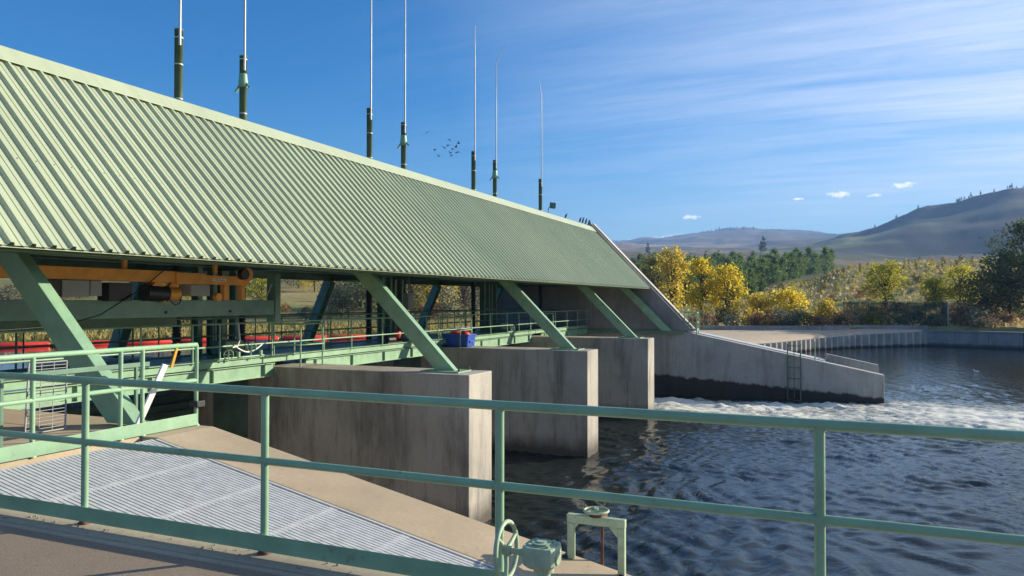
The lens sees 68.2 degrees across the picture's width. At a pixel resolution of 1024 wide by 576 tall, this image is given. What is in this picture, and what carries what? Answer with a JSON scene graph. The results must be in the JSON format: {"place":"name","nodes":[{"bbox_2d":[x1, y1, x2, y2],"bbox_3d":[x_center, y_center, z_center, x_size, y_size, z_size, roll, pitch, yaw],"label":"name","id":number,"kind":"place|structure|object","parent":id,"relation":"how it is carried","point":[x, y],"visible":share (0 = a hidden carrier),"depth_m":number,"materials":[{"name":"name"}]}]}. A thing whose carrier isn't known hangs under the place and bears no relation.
{"place":"outdoors","nodes":[
{"label":"outdoors","id":0,"kind":"place"},
{"bbox_2d":[0,423,140,469],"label":"concrete platform","id":1,"kind":"structure","parent":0,"point":[9,441],"depth_m":8.85,"materials":[{"name":"concrete"}]},
{"bbox_2d":[24,360,67,433],"bbox_3d":[-5.981,1.391,9.726,0.372,0.859,0.819,0,-1,23],"label":"wire rack","id":2,"kind":"object","parent":1,"relation":"on","point":[40,393],"visible":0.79,"depth_m":9.71,"materials":[{"name":"metal"}]},
{"bbox_2d":[0,362,149,447],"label":"guard railing","id":3,"kind":"object","parent":1,"relation":"on","point":[135,366],"visible":0.73,"depth_m":9.42,"materials":[{"name":"green metal"}]},
{"bbox_2d":[0,343,199,462],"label":"guard railing","id":4,"kind":"object","parent":1,"relation":"on","point":[34,449],"visible":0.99,"depth_m":8.86,"materials":[{"name":"metal"}]},
{"bbox_2d":[190,400,204,406],"bbox_3d":[-4.214,1.549,10.133,0.140,0.080,0.140,0,-1,23],"label":"black clamp","id":5,"kind":"object","parent":4,"relation":"attached to","point":[198,403],"visible":0.92,"depth_m":10.08,"materials":[{"name":"metal"}]},
{"bbox_2d":[0,508,407,575],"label":"kerb strip","id":6,"kind":"object","parent":1,"relation":"attached to","point":[219,554],"depth_m":5.12,"materials":[{"name":"concrete"}]},
{"bbox_2d":[2,515,351,573],"bbox_3d":[-2.367,1.752,5.224,3.751,0.012,0.273,0,-1,23],"label":"kerb grit","id":7,"kind":"object","parent":6,"relation":"on","point":[155,541],"visible":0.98,"depth_m":5.30,"materials":[{"name":"concrete"}]},
{"bbox_2d":[0,372,1023,575],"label":"guard railing","id":8,"kind":"object","parent":6,"relation":"on","point":[263,543],"visible":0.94,"depth_m":4.48,"materials":[{"name":"metal"}]},
{"bbox_2d":[0,325,589,409],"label":"service walkway","id":9,"kind":"structure","parent":1,"relation":"on","point":[182,363],"depth_m":18.98,"materials":[{"name":"green paint"}]},
{"bbox_2d":[214,350,239,361],"bbox_3d":[-6.525,1.567,17.517,0.194,0.286,0.850,0,-1,23],"label":"valve","id":10,"kind":"object","parent":9,"relation":"on","point":[227,358],"visible":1,"depth_m":17.47,"materials":[{"name":"green paint"}]},
{"bbox_2d":[240,342,263,359],"bbox_3d":[-6.231,1.514,18.208,0.194,0.416,0.850,0,-1,23],"label":"valve","id":11,"kind":"object","parent":9,"relation":"on","point":[260,352],"visible":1,"depth_m":18.20,"materials":[{"name":"green paint"}]},
{"bbox_2d":[0,308,551,370],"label":"walkway railing","id":12,"kind":"object","parent":9,"relation":"on","point":[133,340],"visible":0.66,"depth_m":21.65,"materials":[{"name":"green metal"}]},
{"bbox_2d":[0,310,587,369],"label":"walkway railing","id":13,"kind":"object","parent":9,"relation":"on","point":[192,349],"visible":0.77,"depth_m":18.82,"materials":[{"name":"metal"}]},
{"bbox_2d":[383,330,401,343],"bbox_3d":[-3.830,1.562,24.360,0.260,0.430,0.850,0,-1,23],"label":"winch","id":14,"kind":"object","parent":9,"relation":"on","point":[390,340],"visible":0.96,"depth_m":24.31,"materials":[{"name":"red metal"}]},
{"bbox_2d":[0,526,277,575],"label":"pavement","id":15,"kind":"structure","parent":0,"point":[26,553],"depth_m":4.89,"materials":[{"name":"concrete"}]},
{"bbox_2d":[0,338,365,411],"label":"pool water","id":16,"kind":"structure","parent":0,"point":[43,350],"depth_m":38.71,"materials":[{"name":"liquid"}]},
{"bbox_2d":[0,342,50,346],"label":"boom float","id":17,"kind":"object","parent":16,"relation":"on","point":[20,344],"visible":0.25,"depth_m":42.94,"materials":[{"name":"red plastic"}]},
{"bbox_2d":[127,340,171,343],"bbox_3d":[-22.524,3.371,46.618,3.300,0.409,0.420,1,-1,-37],"label":"boom float","id":18,"kind":"object","parent":16,"relation":"on","point":[156,342],"visible":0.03,"depth_m":46.65,"materials":[{"name":"red plastic"}]},
{"bbox_2d":[245,336,280,340],"bbox_3d":[-17.067,3.437,50.285,3.300,0.410,0.420,1,-1,-27],"label":"boom float","id":19,"kind":"object","parent":16,"relation":"on","point":[261,338],"visible":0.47,"depth_m":50.25,"materials":[{"name":"red plastic"}]},
{"bbox_2d":[282,335,329,339],"bbox_3d":[-14.119,3.442,51.769,3.300,0.409,0.420,1,-1,-27],"label":"boom float","id":20,"kind":"object","parent":16,"relation":"on","point":[297,337],"visible":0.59,"depth_m":51.35,"materials":[{"name":"red plastic"}]},
{"bbox_2d":[0,188,1023,343],"bbox_3d":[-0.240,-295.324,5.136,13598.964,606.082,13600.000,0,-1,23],"label":"terrain","id":21,"kind":"structure","parent":0,"point":[954,231],"depth_m":1138.24,"materials":[{"name":"plant"}]},
{"bbox_2d":[0,283,23,299],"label":"tree","id":22,"kind":"object","parent":21,"relation":"on","point":[11,295],"visible":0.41,"depth_m":97.53,"materials":[{"name":"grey plant"}]},
{"bbox_2d":[0,318,479,340],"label":"reed grass","id":23,"kind":"structure","parent":21,"relation":"on","point":[165,332],"depth_m":54.10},
{"bbox_2d":[245,278,283,308],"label":"tree","id":24,"kind":"object","parent":21,"relation":"on","point":[259,293],"visible":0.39,"depth_m":105.95,"materials":[{"name":"yellow plant"}]},
{"bbox_2d":[297,280,321,291],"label":"tree","id":25,"kind":"object","parent":21,"relation":"on","point":[304,283],"visible":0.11,"depth_m":169.22,"materials":[{"name":"yellow plant"}]},
{"bbox_2d":[325,281,365,317],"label":"tree","id":26,"kind":"object","parent":21,"relation":"on","point":[341,294],"visible":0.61,"depth_m":102.47,"materials":[{"name":"green plant"}]},
{"bbox_2d":[326,282,409,318],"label":"tree","id":27,"kind":"object","parent":21,"relation":"on","point":[358,295],"visible":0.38,"depth_m":100.59,"materials":[{"name":"green plant"}]},
{"bbox_2d":[406,284,432,315],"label":"tree","id":28,"kind":"object","parent":21,"relation":"on","point":[412,290],"visible":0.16,"depth_m":110.79,"materials":[{"name":"green plant"}]},
{"bbox_2d":[412,284,448,304],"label":"tree","id":29,"kind":"object","parent":21,"relation":"on","point":[427,290],"visible":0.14,"depth_m":123.77,"materials":[{"name":"green plant"}]},
{"bbox_2d":[425,285,479,318],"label":"tree","id":30,"kind":"object","parent":21,"relation":"on","point":[464,300],"visible":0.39,"depth_m":99.32,"materials":[{"name":"green plant"}]},
{"bbox_2d":[639,254,669,297],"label":"broadleaf tree","id":31,"kind":"object","parent":21,"relation":"on","point":[650,262],"visible":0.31,"depth_m":109.52,"materials":[{"name":"green plant"}]},
{"bbox_2d":[651,245,693,310],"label":"broadleaf tree","id":32,"kind":"object","parent":21,"relation":"on","point":[673,288],"visible":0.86,"depth_m":101.21,"materials":[{"name":"yellow plant"}]},
{"bbox_2d":[681,265,697,302],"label":"plantation conifer","id":33,"kind":"object","parent":21,"relation":"on","point":[693,279],"visible":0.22,"depth_m":183.44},
{"bbox_2d":[680,254,720,324],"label":"broadleaf tree","id":34,"kind":"object","parent":21,"relation":"on","point":[699,269],"visible":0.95,"depth_m":93.44,"materials":[{"name":"yellow plant"}]},
{"bbox_2d":[712,302,738,325],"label":"olive shrub","id":35,"kind":"object","parent":21,"relation":"on","point":[722,311],"visible":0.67,"depth_m":88.05,"materials":[{"name":"green plant"}]},
{"bbox_2d":[702,262,752,325],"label":"broadleaf tree","id":36,"kind":"object","parent":21,"relation":"on","point":[723,279],"visible":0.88,"depth_m":92.89,"materials":[{"name":"yellow plant"}]},
{"bbox_2d":[721,312,745,325],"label":"sage shrub","id":37,"kind":"object","parent":21,"relation":"on","point":[726,320],"visible":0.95,"depth_m":84.44,"materials":[{"name":"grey plant"}]},
{"bbox_2d":[745,264,760,295],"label":"plantation conifer","id":38,"kind":"object","parent":21,"relation":"on","point":[753,286],"visible":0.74,"depth_m":195.40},
{"bbox_2d":[744,312,763,325],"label":"dry shrub","id":39,"kind":"object","parent":21,"relation":"on","point":[756,321],"visible":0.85,"depth_m":84.59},
{"bbox_2d":[738,307,770,325],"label":"golden shrub","id":40,"kind":"object","parent":21,"relation":"on","point":[744,320],"visible":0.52,"depth_m":86.10,"materials":[{"name":"yellow plant"}]},
{"bbox_2d":[741,291,776,325],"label":"broadleaf tree","id":41,"kind":"object","parent":21,"relation":"on","point":[757,301],"visible":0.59,"depth_m":92.61,"materials":[{"name":"yellow plant"}]},
{"bbox_2d":[755,263,767,291],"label":"plantation conifer","id":42,"kind":"object","parent":21,"relation":"on","point":[761,284],"visible":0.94,"depth_m":214.33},
{"bbox_2d":[747,309,776,325],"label":"dry shrub","id":43,"kind":"object","parent":21,"relation":"on","point":[768,319],"visible":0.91,"depth_m":83.98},
{"bbox_2d":[756,256,772,285],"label":"plantation conifer","id":44,"kind":"object","parent":21,"relation":"on","point":[762,260],"visible":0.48,"depth_m":237.80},
{"bbox_2d":[770,265,782,283],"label":"plantation conifer","id":45,"kind":"object","parent":21,"relation":"on","point":[777,267],"visible":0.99,"depth_m":239.35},
{"bbox_2d":[778,255,789,281],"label":"plantation conifer","id":46,"kind":"object","parent":21,"relation":"on","point":[783,259],"visible":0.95,"depth_m":247.24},
{"bbox_2d":[770,306,798,325],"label":"sage shrub","id":47,"kind":"object","parent":21,"relation":"on","point":[781,313],"visible":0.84,"depth_m":84.66,"materials":[{"name":"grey plant"}]},
{"bbox_2d":[786,252,796,277],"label":"plantation conifer","id":48,"kind":"object","parent":21,"relation":"on","point":[792,256],"visible":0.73,"depth_m":281.92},
{"bbox_2d":[767,286,816,319],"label":"broadleaf tree","id":49,"kind":"object","parent":21,"relation":"on","point":[788,296],"visible":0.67,"depth_m":91.16,"materials":[{"name":"yellow plant"}]},
{"bbox_2d":[778,306,808,325],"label":"sage shrub","id":50,"kind":"object","parent":21,"relation":"on","point":[797,311],"visible":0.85,"depth_m":83.73,"materials":[{"name":"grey plant"}]},
{"bbox_2d":[789,260,801,278],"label":"plantation conifer","id":51,"kind":"object","parent":21,"relation":"on","point":[794,265],"visible":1,"depth_m":270.46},
{"bbox_2d":[786,308,813,325],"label":"olive shrub","id":52,"kind":"object","parent":21,"relation":"on","point":[806,314],"visible":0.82,"depth_m":83.66,"materials":[{"name":"green plant"}]},
{"bbox_2d":[794,258,806,277],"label":"plantation conifer","id":53,"kind":"object","parent":21,"relation":"on","point":[800,260],"visible":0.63,"depth_m":280.04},
{"bbox_2d":[807,255,818,274],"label":"plantation conifer","id":54,"kind":"object","parent":21,"relation":"on","point":[812,269],"visible":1,"depth_m":301.62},
{"bbox_2d":[814,314,834,325],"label":"dry shrub","id":55,"kind":"object","parent":21,"relation":"on","point":[822,320],"visible":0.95,"depth_m":84.43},
{"bbox_2d":[819,245,832,271],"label":"plantation conifer","id":56,"kind":"object","parent":21,"relation":"on","point":[825,251],"visible":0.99,"depth_m":322.82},
{"bbox_2d":[812,296,840,323],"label":"broadleaf tree","id":57,"kind":"object","parent":21,"relation":"on","point":[825,307],"visible":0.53,"depth_m":89.09,"materials":[{"name":"yellow plant"}]},
{"bbox_2d":[820,310,860,326],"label":"dry shrub","id":58,"kind":"object","parent":21,"relation":"on","point":[842,315],"visible":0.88,"depth_m":85.87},
{"bbox_2d":[861,310,886,324],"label":"olive shrub","id":59,"kind":"object","parent":21,"relation":"on","point":[872,317],"visible":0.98,"depth_m":88.09,"materials":[{"name":"green plant"}]},
{"bbox_2d":[729,258,1023,327],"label":"dry grass","id":60,"kind":"structure","parent":21,"relation":"on","point":[1019,325],"depth_m":144.88,"materials":[{"name":"plant"}]},
{"bbox_2d":[857,259,909,307],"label":"broadleaf tree","id":61,"kind":"object","parent":21,"relation":"on","point":[886,291],"visible":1,"depth_m":108.03,"materials":[{"name":"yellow plant"}]},
{"bbox_2d":[843,301,948,325],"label":"windscreen fence","id":62,"kind":"object","parent":21,"relation":"on","point":[942,307],"visible":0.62,"depth_m":89.78,"materials":[{"name":"black metal"}]},
{"bbox_2d":[916,273,951,302],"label":"broadleaf tree","id":63,"kind":"object","parent":21,"relation":"on","point":[930,282],"visible":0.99,"depth_m":109.50,"materials":[{"name":"green plant"}]},
{"bbox_2d":[928,315,947,325],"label":"sage shrub","id":64,"kind":"object","parent":21,"relation":"on","point":[936,321],"visible":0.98,"depth_m":88.53,"materials":[{"name":"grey plant"}]},
{"bbox_2d":[938,261,978,301],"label":"broadleaf tree","id":65,"kind":"object","parent":21,"relation":"on","point":[948,273],"visible":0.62,"depth_m":109.95,"materials":[{"name":"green plant"}]},
{"bbox_2d":[949,302,984,324],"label":"dry shrub","id":66,"kind":"object","parent":21,"relation":"on","point":[953,317],"visible":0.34,"depth_m":89.72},
{"bbox_2d":[953,302,982,322],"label":"dry shrub","id":67,"kind":"object","parent":21,"relation":"on","point":[962,310],"visible":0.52,"depth_m":89.01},
{"bbox_2d":[923,330,1023,348],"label":"retaining wall","id":68,"kind":"structure","parent":21,"relation":"on","point":[983,339],"depth_m":83.21,"materials":[{"name":"concrete"}]},
{"bbox_2d":[961,307,1001,327],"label":"sage shrub","id":69,"kind":"object","parent":21,"relation":"on","point":[987,322],"visible":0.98,"depth_m":85.26,"materials":[{"name":"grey plant"}]},
{"bbox_2d":[952,272,1023,315],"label":"broadleaf tree","id":70,"kind":"object","parent":21,"relation":"on","point":[974,291],"visible":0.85,"depth_m":92.47,"materials":[{"name":"green plant"}]},
{"bbox_2d":[969,246,1023,313],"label":"broadleaf tree","id":71,"kind":"object","parent":21,"relation":"on","point":[1010,277],"visible":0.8,"depth_m":92.77,"materials":[{"name":"green plant"}]},
{"bbox_2d":[979,217,1023,291],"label":"broadleaf tree","id":72,"kind":"object","parent":21,"relation":"on","point":[1019,226],"visible":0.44,"depth_m":97.82,"materials":[{"name":"green plant"}]},
{"bbox_2d":[0,0,1023,240],"label":"sky","id":73,"kind":"structure","parent":0,"point":[661,118],"materials":[{"name":"blue"}]},
{"bbox_2d":[484,346,1023,575],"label":"river water","id":74,"kind":"structure","parent":0,"point":[977,485],"depth_m":21.87,"materials":[{"name":"liquid"}]},
{"bbox_2d":[36,356,491,522],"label":"concrete pier","id":75,"kind":"structure","parent":74,"relation":"in","point":[448,441],"depth_m":17.89,"materials":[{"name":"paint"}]},
{"bbox_2d":[44,391,200,423],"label":"spillway gate","id":76,"kind":"structure","parent":75,"relation":"attached to","point":[166,406],"depth_m":19.14,"materials":[{"name":"metal"}]},
{"bbox_2d":[191,267,243,354],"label":"hoist column","id":77,"kind":"structure","parent":75,"relation":"on","point":[233,328],"depth_m":20.45,"materials":[{"name":"black metal"}]},
{"bbox_2d":[273,322,323,366],"bbox_3d":[-5.489,1.445,19.557,0.780,1.100,1.130,0,-1,23],"label":"landing railing","id":78,"kind":"object","parent":75,"relation":"on","point":[300,344],"visible":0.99,"depth_m":19.18,"materials":[{"name":"metal"}]},
{"bbox_2d":[0,45,670,424],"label":"gatehouse canopy","id":79,"kind":"object","parent":75,"relation":"on","point":[96,171],"visible":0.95,"depth_m":15.18,"materials":[{"name":"metal"}]},
{"bbox_2d":[0,317,176,330],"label":"spare stoplog","id":80,"kind":"object","parent":79,"relation":"hanging from","point":[92,323],"visible":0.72,"depth_m":15.23,"materials":[{"name":"green metal"}]},
{"bbox_2d":[0,260,252,330],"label":"travelling hoist","id":81,"kind":"object","parent":79,"relation":"hanging from","point":[65,281],"visible":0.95,"depth_m":13.90,"materials":[{"name":"paint"}]},
{"bbox_2d":[0,273,280,321],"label":"lifting beam","id":82,"kind":"structure","parent":79,"relation":"hanging from","point":[20,310],"depth_m":14.67,"materials":[{"name":"green metal"}]},
{"bbox_2d":[171,0,183,355],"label":"gate stem","id":83,"kind":"object","parent":79,"relation":"attached to","point":[178,67],"visible":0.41,"depth_m":19.63,"materials":[{"name":"green metal"}]},
{"bbox_2d":[235,0,250,349],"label":"gate stem","id":84,"kind":"object","parent":79,"relation":"attached to","point":[243,85],"visible":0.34,"depth_m":21.79,"materials":[{"name":"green metal"}]},
{"bbox_2d":[365,0,372,339],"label":"gate stem","id":85,"kind":"object","parent":79,"relation":"attached to","point":[369,133],"visible":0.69,"depth_m":27.72,"materials":[{"name":"green metal"}]},
{"bbox_2d":[397,0,409,292],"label":"gate stem","id":86,"kind":"object","parent":79,"relation":"attached to","point":[403,142],"visible":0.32,"depth_m":29.94,"materials":[{"name":"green metal"}]},
{"bbox_2d":[471,26,475,330],"bbox_3d":[-1.822,-5.141,35.823,0.250,14.580,0.244,0,-1,23],"label":"gate stem","id":87,"kind":"object","parent":79,"relation":"attached to","point":[473,187],"visible":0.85,"depth_m":35.73,"materials":[{"name":"green metal"}]},
{"bbox_2d":[490,45,503,196],"bbox_3d":[-0.756,-5.005,38.030,0.808,14.384,0.263,0,-1,23],"label":"gate stem","id":88,"kind":"object","parent":79,"relation":"attached to","point":[494,175],"visible":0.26,"depth_m":38.01,"materials":[{"name":"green metal"}]},
{"bbox_2d":[538,86,542,325],"bbox_3d":[1.650,-4.878,43.960,0.250,14.331,0.244,0,-1,23],"label":"gate stem","id":89,"kind":"object","parent":79,"relation":"attached to","point":[540,289],"visible":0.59,"depth_m":43.87,"materials":[{"name":"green metal"}]},
{"bbox_3d":[-7.421,2.245,27.430,2.000,0.200,38.700,0,-1,23],"label":"rear catwalk","id":90,"kind":"object","parent":75,"relation":"on","visible":0},
{"bbox_2d":[0,308,522,367],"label":"walkway railing","id":91,"kind":"object","parent":90,"relation":"on","point":[23,335],"visible":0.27,"depth_m":26.40,"materials":[{"name":"green metal"}]},
{"bbox_2d":[3,408,630,575],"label":"wing wall","id":92,"kind":"structure","parent":74,"relation":"in","point":[453,531],"depth_m":8.55,"materials":[{"name":"concrete"}]},
{"bbox_2d":[135,363,167,423],"bbox_3d":[-4.659,1.402,9.754,0.412,0.850,0.070,1,-1,-30],"label":"white board","id":93,"kind":"object","parent":92,"relation":"on","point":[153,391],"visible":0.56,"depth_m":9.76,"materials":[{"name":"paint"}]},
{"bbox_2d":[0,439,517,575],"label":"channel grating","id":94,"kind":"object","parent":92,"relation":"attached to","point":[201,491],"visible":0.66,"depth_m":7.65,"materials":[{"name":"metal"}]},
{"bbox_2d":[493,519,560,575],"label":"gear valve","id":95,"kind":"object","parent":92,"relation":"on","point":[541,557],"visible":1,"depth_m":3.79,"materials":[{"name":"green paint"}]},
{"bbox_2d":[563,506,625,575],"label":"sluice frame","id":96,"kind":"object","parent":92,"relation":"attached to","point":[596,516],"visible":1,"depth_m":7.81,"materials":[{"name":"green paint"}]},
{"bbox_2d":[246,340,597,457],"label":"concrete pier","id":97,"kind":"structure","parent":74,"relation":"in","point":[557,375],"depth_m":25.77,"materials":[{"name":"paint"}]},
{"bbox_2d":[377,277,408,338],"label":"hoist column","id":98,"kind":"structure","parent":97,"relation":"on","point":[395,288],"depth_m":28.57,"materials":[{"name":"green metal"}]},
{"bbox_2d":[403,276,413,308],"bbox_3d":[-3.846,0.165,28.180,0.212,1.250,0.420,0,-1,23],"label":"control box","id":99,"kind":"object","parent":98,"relation":"attached to","point":[408,300],"visible":0.92,"depth_m":28.02,"materials":[{"name":"grey paint"}]},
{"bbox_2d":[440,316,471,346],"bbox_3d":[-2.029,1.583,27.669,0.780,1.100,1.130,0,-1,23],"label":"landing railing","id":100,"kind":"object","parent":97,"relation":"on","point":[460,329],"visible":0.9,"depth_m":27.29,"materials":[{"name":"metal"}]},
{"bbox_2d":[442,333,475,346],"bbox_3d":[-1.916,1.895,27.604,1.065,0.455,0.690,0,-1,23],"label":"blue bin","id":101,"kind":"object","parent":97,"relation":"on","point":[453,340],"visible":0.92,"depth_m":27.33,"materials":[{"name":"plastic"}]},
{"bbox_2d":[371,333,653,408],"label":"concrete pier","id":102,"kind":"structure","parent":74,"relation":"in","point":[625,372],"depth_m":33.68,"materials":[{"name":"concrete"}]},
{"bbox_2d":[480,282,506,329],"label":"hoist column","id":103,"kind":"structure","parent":102,"relation":"on","point":[488,295],"depth_m":36.64,"materials":[{"name":"green metal"}]},
{"bbox_2d":[450,327,883,403],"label":"wing wall","id":104,"kind":"structure","parent":74,"relation":"in","point":[689,363],"depth_m":40.08,"materials":[{"name":"concrete"}]},
{"bbox_2d":[497,223,695,330],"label":"gable wall","id":105,"kind":"structure","parent":104,"relation":"on","point":[624,308],"depth_m":43.25,"materials":[{"name":"concrete"}]},
{"bbox_2d":[684,312,698,333],"bbox_3d":[9.871,1.918,41.582,0.710,1.195,0.660,0,-1,23],"label":"end railing","id":106,"kind":"object","parent":104,"relation":"on","point":[692,329],"visible":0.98,"depth_m":41.30,"materials":[{"name":"metal"}]},
{"bbox_2d":[787,343,800,400],"bbox_3d":[14.541,4.386,39.012,0.690,3.100,0.065,0,-1,23],"label":"ladder","id":107,"kind":"object","parent":104,"relation":"attached to","point":[794,389],"depth_m":38.98,"materials":[{"name":"metal"}]},
{"bbox_2d":[755,331,926,352],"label":"sheet pile wall","id":108,"kind":"structure","parent":74,"relation":"in","point":[906,339],"depth_m":83.01,"materials":[{"name":"metal"}]},
{"bbox_2d":[699,329,924,343],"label":"gravel apron","id":109,"kind":"object","parent":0,"point":[759,336],"visible":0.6,"depth_m":79.53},
{"bbox_2d":[694,325,928,329],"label":"barrier wall","id":110,"kind":"structure","parent":109,"relation":"on","point":[846,327],"depth_m":81.85,"materials":[{"name":"concrete"}]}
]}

